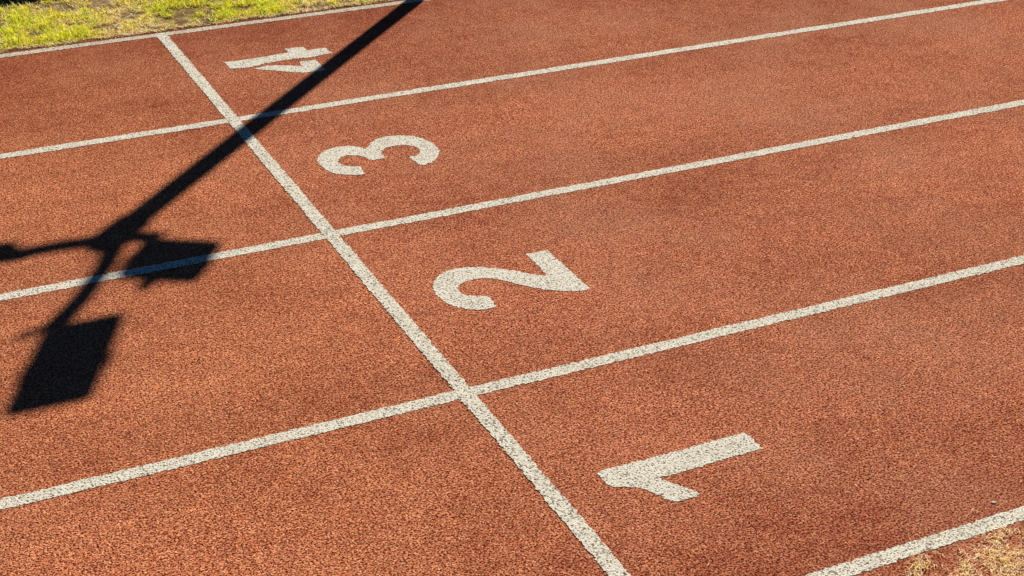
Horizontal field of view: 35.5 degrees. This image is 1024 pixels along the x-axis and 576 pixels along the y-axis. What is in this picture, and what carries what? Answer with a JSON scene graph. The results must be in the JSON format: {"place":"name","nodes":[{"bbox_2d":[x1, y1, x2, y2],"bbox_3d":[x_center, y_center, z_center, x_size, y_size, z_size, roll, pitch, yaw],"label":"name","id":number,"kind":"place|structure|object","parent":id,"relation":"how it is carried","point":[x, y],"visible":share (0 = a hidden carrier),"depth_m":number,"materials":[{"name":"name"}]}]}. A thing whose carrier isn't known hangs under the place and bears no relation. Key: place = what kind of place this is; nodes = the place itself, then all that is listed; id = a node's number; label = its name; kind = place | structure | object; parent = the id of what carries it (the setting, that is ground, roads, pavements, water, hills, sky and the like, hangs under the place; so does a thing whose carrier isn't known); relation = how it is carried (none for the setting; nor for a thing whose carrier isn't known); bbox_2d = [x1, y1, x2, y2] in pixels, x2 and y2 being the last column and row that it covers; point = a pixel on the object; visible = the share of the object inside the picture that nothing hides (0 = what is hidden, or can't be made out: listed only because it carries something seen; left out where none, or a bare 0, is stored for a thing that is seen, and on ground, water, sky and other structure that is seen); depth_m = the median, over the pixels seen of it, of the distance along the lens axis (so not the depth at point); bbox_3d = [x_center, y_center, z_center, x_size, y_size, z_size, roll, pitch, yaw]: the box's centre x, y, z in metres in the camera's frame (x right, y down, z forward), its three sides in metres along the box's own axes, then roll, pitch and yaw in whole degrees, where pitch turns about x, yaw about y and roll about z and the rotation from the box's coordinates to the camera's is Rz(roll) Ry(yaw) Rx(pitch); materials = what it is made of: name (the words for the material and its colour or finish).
{"place":"outdoors","nodes":[
{"label":"outdoors","id":0,"kind":"place"},
{"bbox_2d":[0,0,393,52],"bbox_3d":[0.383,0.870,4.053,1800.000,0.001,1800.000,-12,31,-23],"label":"ground","id":1,"kind":"structure","parent":0,"point":[180,17],"depth_m":8.23,"materials":[{"name":"green plant"}]},
{"bbox_2d":[0,0,1023,575],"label":"running track","id":2,"kind":"structure","parent":1,"relation":"on","point":[912,402],"depth_m":5.60,"materials":[{"name":"rubber"}]},
{"bbox_2d":[0,0,428,57],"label":"lane line","id":3,"kind":"object","parent":2,"relation":"on","point":[195,29],"visible":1,"depth_m":7.97,"materials":[{"name":"paint"}]},
{"bbox_2d":[224,47,331,72],"bbox_3d":[-1.078,-1.065,7.566,0.517,0.001,0.358,-12,31,-23],"label":"painted number","id":4,"kind":"object","parent":2,"relation":"on","point":[309,65],"visible":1,"depth_m":7.57,"materials":[{"name":"paint"}]},
{"bbox_2d":[317,135,439,174],"bbox_3d":[-0.552,-0.551,6.629,0.513,0.001,0.342,-12,31,-23],"label":"painted number","id":5,"kind":"object","parent":2,"relation":"on","point":[329,158],"visible":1,"depth_m":6.65,"materials":[{"name":"paint"}]},
{"bbox_2d":[156,32,630,575],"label":"start line","id":6,"kind":"object","parent":2,"relation":"on","point":[586,536],"visible":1,"depth_m":5.27,"materials":[{"name":"white paint"}]},
{"bbox_2d":[0,0,1005,158],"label":"lane line","id":7,"kind":"object","parent":2,"relation":"on","point":[301,109],"visible":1,"depth_m":7.38,"materials":[{"name":"white paint"}]},
{"bbox_2d":[433,250,588,309],"bbox_3d":[-0.027,-0.020,5.662,0.518,0.001,0.336,-12,31,-23],"label":"painted number","id":8,"kind":"object","parent":2,"relation":"on","point":[559,276],"visible":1,"depth_m":5.68,"materials":[{"name":"paint"}]},
{"bbox_2d":[0,255,1023,508],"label":"lane line","id":9,"kind":"object","parent":2,"relation":"on","point":[386,411],"visible":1,"depth_m":5.04,"materials":[{"name":"white paint"}]},
{"bbox_2d":[0,100,1023,300],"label":"lane line","id":10,"kind":"object","parent":2,"relation":"on","point":[245,250],"visible":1,"depth_m":6.22,"materials":[{"name":"white paint"}]},
{"bbox_2d":[597,432,762,500],"bbox_3d":[0.523,0.532,4.655,0.518,0.001,0.231,-12,31,-23],"label":"painted number","id":11,"kind":"object","parent":2,"relation":"on","point":[647,473],"visible":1,"depth_m":4.67,"materials":[{"name":"paint"}]},
{"bbox_2d":[806,506,1023,575],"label":"lane line","id":12,"kind":"object","parent":2,"relation":"on","point":[869,562],"visible":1,"depth_m":4.36,"materials":[{"name":"white paint"}]}
]}

